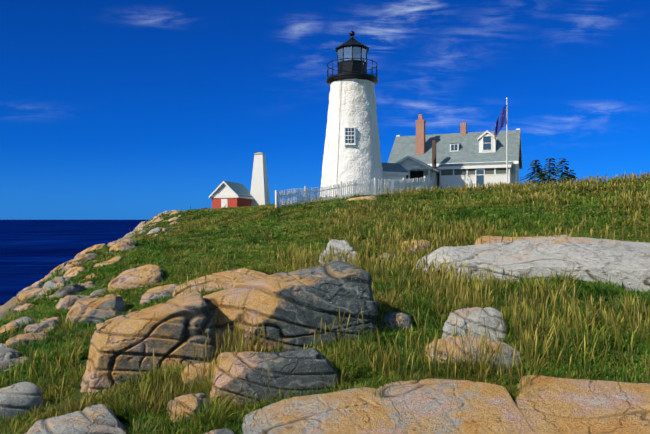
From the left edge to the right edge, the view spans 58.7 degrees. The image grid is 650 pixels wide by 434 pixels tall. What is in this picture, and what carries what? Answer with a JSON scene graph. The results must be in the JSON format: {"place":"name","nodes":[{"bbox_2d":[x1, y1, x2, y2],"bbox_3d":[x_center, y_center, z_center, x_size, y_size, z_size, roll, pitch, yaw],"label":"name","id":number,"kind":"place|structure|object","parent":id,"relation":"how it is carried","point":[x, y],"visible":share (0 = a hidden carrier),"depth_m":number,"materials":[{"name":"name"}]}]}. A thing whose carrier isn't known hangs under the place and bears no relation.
{"place":"outdoors","nodes":[
{"label":"outdoors","id":0,"kind":"place"},
{"bbox_2d":[0,220,148,305],"bbox_3d":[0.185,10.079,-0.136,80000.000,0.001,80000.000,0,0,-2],"label":"sea","id":1,"kind":"structure","parent":0,"point":[32,252],"depth_m":242.86,"materials":[{"name":"liquid"}]},
{"bbox_2d":[0,184,649,433],"bbox_3d":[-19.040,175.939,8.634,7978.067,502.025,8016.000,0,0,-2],"label":"terrain","id":2,"kind":"structure","parent":0,"point":[8,305],"depth_m":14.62,"materials":[{"name":"green plant"}]},
{"bbox_2d":[0,362,10,371],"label":"rim rock","id":3,"kind":"object","parent":2,"relation":"on","point":[4,365],"visible":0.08,"depth_m":7.52,"materials":[{"name":"stone"}]},
{"bbox_2d":[0,325,13,332],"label":"rim rock","id":4,"kind":"object","parent":2,"relation":"on","point":[2,329],"visible":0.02,"depth_m":10.07,"materials":[{"name":"stone"}]},
{"bbox_2d":[0,348,21,360],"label":"rock","id":5,"kind":"object","parent":2,"relation":"on","point":[7,353],"visible":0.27,"depth_m":7.82,"materials":[{"name":"stone"}]},
{"bbox_2d":[0,357,26,365],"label":"rim rock","id":6,"kind":"object","parent":2,"relation":"on","point":[12,361],"visible":0.06,"depth_m":7.75,"materials":[{"name":"stone"}]},
{"bbox_2d":[5,317,32,327],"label":"rim rock","id":7,"kind":"object","parent":2,"relation":"on","point":[18,321],"visible":0.17,"depth_m":10.20,"materials":[{"name":"stone"}]},
{"bbox_2d":[0,382,42,420],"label":"rock","id":8,"kind":"object","parent":2,"relation":"on","point":[22,397],"visible":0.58,"depth_m":6.01,"materials":[{"name":"stone"}]},
{"bbox_2d":[14,303,33,310],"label":"rim rock","id":9,"kind":"object","parent":2,"relation":"on","point":[22,307],"visible":0.15,"depth_m":12.21,"materials":[{"name":"stone"}]},
{"bbox_2d":[5,332,47,346],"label":"rock","id":10,"kind":"object","parent":2,"relation":"on","point":[25,337],"visible":0.21,"depth_m":8.90,"materials":[{"name":"stone"}]},
{"bbox_2d":[15,288,40,304],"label":"rim rock","id":11,"kind":"object","parent":2,"relation":"on","point":[22,296],"visible":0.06,"depth_m":13.88,"materials":[{"name":"stone"}]},
{"bbox_2d":[17,281,43,295],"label":"rim rock","id":12,"kind":"object","parent":2,"relation":"on","point":[37,284],"visible":0.25,"depth_m":15.66,"materials":[{"name":"stone"}]},
{"bbox_2d":[24,319,58,333],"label":"rim rock","id":13,"kind":"object","parent":2,"relation":"on","point":[38,327],"visible":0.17,"depth_m":9.69,"materials":[{"name":"stone"}]},
{"bbox_2d":[36,317,59,323],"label":"rim rock","id":14,"kind":"object","parent":2,"relation":"on","point":[57,319],"visible":0.08,"depth_m":10.11,"materials":[{"name":"stone"}]},
{"bbox_2d":[29,276,68,298],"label":"rim rock","id":15,"kind":"object","parent":2,"relation":"on","point":[54,282],"visible":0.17,"depth_m":13.66,"materials":[{"name":"stone"}]},
{"bbox_2d":[49,260,70,274],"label":"rim rock","id":16,"kind":"object","parent":2,"relation":"on","point":[58,267],"visible":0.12,"depth_m":20.24,"materials":[{"name":"stone"}]},
{"bbox_2d":[47,284,84,298],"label":"rim rock","id":17,"kind":"object","parent":2,"relation":"on","point":[71,289],"visible":0.27,"depth_m":12.71,"materials":[{"name":"stone"}]},
{"bbox_2d":[61,260,79,273],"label":"rim rock","id":18,"kind":"object","parent":2,"relation":"on","point":[71,264],"visible":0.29,"depth_m":16.80,"materials":[{"name":"stone"}]},
{"bbox_2d":[63,266,86,277],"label":"rim rock","id":19,"kind":"object","parent":2,"relation":"on","point":[72,271],"visible":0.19,"depth_m":15.11,"materials":[{"name":"stone"}]},
{"bbox_2d":[24,404,126,433],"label":"rock","id":20,"kind":"object","parent":2,"relation":"on","point":[98,419],"visible":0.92,"depth_m":5.07,"materials":[{"name":"stone"}]},
{"bbox_2d":[56,295,97,309],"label":"rim rock","id":21,"kind":"object","parent":2,"relation":"on","point":[68,301],"visible":0.19,"depth_m":11.20,"materials":[{"name":"stone"}]},
{"bbox_2d":[80,366,90,391],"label":"rock","id":22,"kind":"object","parent":2,"relation":"on","point":[86,380],"visible":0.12,"depth_m":6.61,"materials":[{"name":"stone"}]},
{"bbox_2d":[75,254,97,261],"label":"rim rock","id":23,"kind":"object","parent":2,"relation":"on","point":[84,257],"visible":0.19,"depth_m":17.33,"materials":[{"name":"stone"}]},
{"bbox_2d":[81,281,93,288],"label":"rim rock","id":24,"kind":"object","parent":2,"relation":"on","point":[89,284],"visible":0.04,"depth_m":13.31,"materials":[{"name":"stone"}]},
{"bbox_2d":[74,244,105,257],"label":"rim rock","id":25,"kind":"object","parent":2,"relation":"on","point":[96,246],"visible":0.08,"depth_m":21.11,"materials":[{"name":"stone"}]},
{"bbox_2d":[84,273,95,279],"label":"rim rock","id":26,"kind":"object","parent":2,"relation":"on","point":[89,276],"visible":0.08,"depth_m":14.00,"materials":[{"name":"stone"}]},
{"bbox_2d":[65,294,125,324],"bbox_3d":[-4.147,1.858,10.345,1.132,0.870,0.979,0,0,-25],"label":"rock slab","id":27,"kind":"object","parent":2,"relation":"on","point":[91,310],"visible":0.56,"depth_m":10.12,"materials":[{"name":"stone"}]},
{"bbox_2d":[90,288,107,295],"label":"rim rock","id":28,"kind":"object","parent":2,"relation":"on","point":[99,291],"visible":0.12,"depth_m":11.93,"materials":[{"name":"stone"}]},
{"bbox_2d":[101,256,122,266],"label":"rim rock","id":29,"kind":"object","parent":2,"relation":"on","point":[113,260],"visible":0.17,"depth_m":15.43,"materials":[{"name":"stone"}]},
{"bbox_2d":[107,240,117,246],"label":"rim rock","id":30,"kind":"object","parent":2,"relation":"on","point":[111,243],"visible":0.04,"depth_m":21.41,"materials":[{"name":"stone"}]},
{"bbox_2d":[109,239,135,251],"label":"rim rock","id":31,"kind":"object","parent":2,"relation":"on","point":[126,244],"visible":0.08,"depth_m":18.32,"materials":[{"name":"stone"}]},
{"bbox_2d":[107,264,162,291],"bbox_3d":[-4.153,1.486,12.670,1.156,0.857,1.447,0,0,-18],"label":"rock slab","id":32,"kind":"object","parent":2,"relation":"on","point":[144,275],"visible":0.52,"depth_m":12.15,"materials":[{"name":"stone"}]},
{"bbox_2d":[85,291,216,394],"bbox_3d":[-2.124,1.852,6.975,1.738,1.827,0.914,0,0,-13],"label":"rock","id":33,"kind":"object","parent":2,"relation":"on","point":[169,331],"visible":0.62,"depth_m":6.63,"materials":[{"name":"stone"}]},
{"bbox_2d":[147,227,161,233],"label":"rim rock","id":34,"kind":"object","parent":2,"relation":"on","point":[157,229],"visible":0.17,"depth_m":34.74,"materials":[{"name":"stone"}]},
{"bbox_2d":[140,284,177,304],"bbox_3d":[-3.179,1.640,11.111,0.904,0.670,0.625,0,0,-15],"label":"rock slab","id":35,"kind":"object","parent":2,"relation":"on","point":[157,292],"visible":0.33,"depth_m":10.90,"materials":[{"name":"stone"}]},
{"bbox_2d":[166,393,210,423],"bbox_3d":[-1.304,2.022,5.530,0.477,0.624,0.381,0,0,-16],"label":"rock","id":36,"kind":"object","parent":2,"relation":"on","point":[186,401],"visible":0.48,"depth_m":5.47,"materials":[{"name":"stone"}]},
{"bbox_2d":[180,363,211,390],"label":"rock","id":37,"kind":"object","parent":2,"relation":"on","point":[191,372],"visible":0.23,"depth_m":6.10,"materials":[{"name":"stone"}]},
{"bbox_2d":[205,428,233,433],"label":"rock","id":38,"kind":"object","parent":2,"relation":"on","point":[224,431],"visible":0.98,"depth_m":5.03,"materials":[{"name":"stone"}]},
{"bbox_2d":[173,268,267,297],"bbox_3d":[-1.833,1.411,11.109,2.148,0.760,1.422,0,0,-13],"label":"rock slab","id":39,"kind":"object","parent":2,"relation":"on","point":[229,278],"visible":0.44,"depth_m":10.75,"materials":[{"name":"stone"}]},
{"bbox_2d":[209,181,253,208],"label":"oil house","id":40,"kind":"structure","parent":2,"relation":"on","point":[228,194],"depth_m":55.36,"materials":[{"name":"red brick"}]},
{"bbox_2d":[250,152,269,205],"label":"bell tower","id":41,"kind":"structure","parent":2,"relation":"on","point":[259,192],"depth_m":58.46,"materials":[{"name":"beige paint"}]},
{"bbox_2d":[209,348,339,408],"bbox_3d":[-0.525,1.922,6.079,1.372,1.122,0.699,0,0,-12],"label":"rock","id":42,"kind":"object","parent":2,"relation":"on","point":[311,368],"visible":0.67,"depth_m":5.80,"materials":[{"name":"stone"}]},
{"bbox_2d":[203,260,377,352],"bbox_3d":[-0.544,1.563,7.553,2.456,1.908,1.043,0,0,-12],"label":"rock","id":43,"kind":"object","parent":2,"relation":"on","point":[291,309],"visible":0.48,"depth_m":7.21,"materials":[{"name":"stone"}]},
{"bbox_2d":[241,387,398,433],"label":"ledge rock","id":44,"kind":"object","parent":2,"relation":"on","point":[352,411],"visible":0.92,"depth_m":5.15,"materials":[{"name":"stone"}]},
{"bbox_2d":[0,187,645,433],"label":"weed leaves","id":45,"kind":"object","parent":2,"relation":"on","point":[79,383],"visible":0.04,"depth_m":7.77,"materials":[{"name":"green plant"}]},
{"bbox_2d":[0,176,649,433],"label":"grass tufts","id":46,"kind":"object","parent":2,"relation":"on","point":[159,374],"visible":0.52,"depth_m":8.72,"materials":[{"name":"green plant"}]},
{"bbox_2d":[0,171,649,415],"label":"tall grass stems","id":47,"kind":"object","parent":2,"relation":"on","point":[421,267],"visible":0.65,"depth_m":8.73,"materials":[{"name":"green plant"}]},
{"bbox_2d":[319,239,358,265],"bbox_3d":[0.316,1.122,13.814,1.000,1.183,0.856,0,0,-2],"label":"rock","id":48,"kind":"object","parent":2,"relation":"on","point":[340,244],"visible":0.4,"depth_m":13.60,"materials":[{"name":"stone"}]},
{"bbox_2d":[275,176,427,206],"bbox_3d":[2.203,-1.540,37.850,12.093,2.731,0.930,0,0,-28],"label":"picket fence","id":49,"kind":"object","parent":2,"relation":"on","point":[305,192],"visible":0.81,"depth_m":37.31,"materials":[{"name":"white paint"}]},
{"bbox_2d":[320,31,383,197],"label":"lighthouse","id":50,"kind":"object","parent":2,"relation":"on","point":[352,151],"visible":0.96,"depth_m":40.05,"materials":[{"name":"white paint"}]},
{"bbox_2d":[346,196,376,200],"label":"rock","id":51,"kind":"object","parent":2,"relation":"on","point":[368,197],"visible":0.15,"depth_m":32.69,"materials":[{"name":"stone"}]},
{"bbox_2d":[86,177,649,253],"bbox_3d":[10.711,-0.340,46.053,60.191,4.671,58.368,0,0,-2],"label":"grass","id":52,"kind":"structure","parent":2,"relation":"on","point":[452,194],"depth_m":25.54,"materials":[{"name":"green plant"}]},
{"bbox_2d":[382,163,408,191],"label":"entry room","id":53,"kind":"object","parent":2,"relation":"on","point":[396,171],"visible":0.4,"depth_m":42.68,"materials":[{"name":"white wood"}]},
{"bbox_2d":[380,312,412,330],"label":"rock","id":54,"kind":"object","parent":2,"relation":"on","point":[397,319],"visible":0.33,"depth_m":7.62,"materials":[{"name":"stone"}]},
{"bbox_2d":[401,240,430,252],"bbox_3d":[2.411,0.936,15.393,0.884,0.642,1.125,0,0,-2],"label":"rock slab","id":55,"kind":"object","parent":2,"relation":"on","point":[415,248],"visible":0.17,"depth_m":15.19,"materials":[{"name":"stone"}]},
{"bbox_2d":[387,114,521,189],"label":"keepers house","id":56,"kind":"structure","parent":2,"relation":"on","point":[461,158],"depth_m":47.47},
{"bbox_2d":[377,379,533,433],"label":"ledge rock","id":57,"kind":"object","parent":2,"relation":"on","point":[436,406],"visible":0.83,"depth_m":5.04,"materials":[{"name":"stone"}]},
{"bbox_2d":[441,307,505,341],"bbox_3d":[1.756,1.527,7.050,0.947,0.840,0.607,0,0,13],"label":"rock","id":58,"kind":"object","parent":2,"relation":"on","point":[468,317],"visible":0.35,"depth_m":6.83,"materials":[{"name":"stone"}]},
{"bbox_2d":[425,336,523,371],"bbox_3d":[1.602,1.634,6.282,1.069,0.616,0.574,0,0,13],"label":"rock","id":59,"kind":"object","parent":2,"relation":"on","point":[505,346],"visible":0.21,"depth_m":6.17,"materials":[{"name":"stone"}]},
{"bbox_2d":[506,98,507,183],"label":"flagpole","id":60,"kind":"object","parent":2,"relation":"on","point":[507,147],"visible":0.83,"depth_m":42.41,"materials":[{"name":"white metal"}]},
{"bbox_2d":[494,105,506,138],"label":"flag","id":61,"kind":"object","parent":60,"relation":"attached to","point":[501,122],"visible":1,"depth_m":42.48,"materials":[{"name":"fabric"}]},
{"bbox_2d":[474,235,569,244],"bbox_3d":[4.804,0.816,13.867,2.499,0.793,1.067,0,0,13],"label":"slab rock","id":62,"kind":"object","parent":2,"relation":"on","point":[485,239],"visible":0.08,"depth_m":13.99,"materials":[{"name":"stone"}]},
{"bbox_2d":[519,160,545,184],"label":"spruce tree","id":63,"kind":"object","parent":2,"relation":"on","point":[538,174],"depth_m":84.69,"materials":[{"name":"green plant"}]},
{"bbox_2d":[416,237,649,291],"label":"slab rock","id":64,"kind":"object","parent":2,"relation":"on","point":[627,263],"visible":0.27,"depth_m":10.95,"materials":[{"name":"stone"}]},
{"bbox_2d":[536,168,547,182],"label":"bush","id":65,"kind":"object","parent":2,"relation":"on","point":[541,177],"depth_m":95.33,"materials":[{"name":"green plant"}]},
{"bbox_2d":[541,158,559,184],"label":"spruce tree","id":66,"kind":"object","parent":2,"relation":"on","point":[548,177],"depth_m":87.49,"materials":[{"name":"green plant"}]},
{"bbox_2d":[548,158,574,182],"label":"spruce tree","id":67,"kind":"object","parent":2,"relation":"on","point":[564,173],"depth_m":84.96,"materials":[{"name":"green plant"}]},
{"bbox_2d":[564,170,577,183],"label":"bush","id":68,"kind":"object","parent":2,"relation":"on","point":[571,174],"depth_m":91.88,"materials":[{"name":"green plant"}]},
{"bbox_2d":[515,375,649,433],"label":"ledge rock","id":69,"kind":"object","parent":2,"relation":"on","point":[557,405],"visible":0.88,"depth_m":5.01,"materials":[{"name":"stone"}]},
{"bbox_2d":[0,0,649,219],"label":"sky","id":70,"kind":"structure","parent":0,"point":[110,109],"materials":[{"name":"blue"}]}
]}

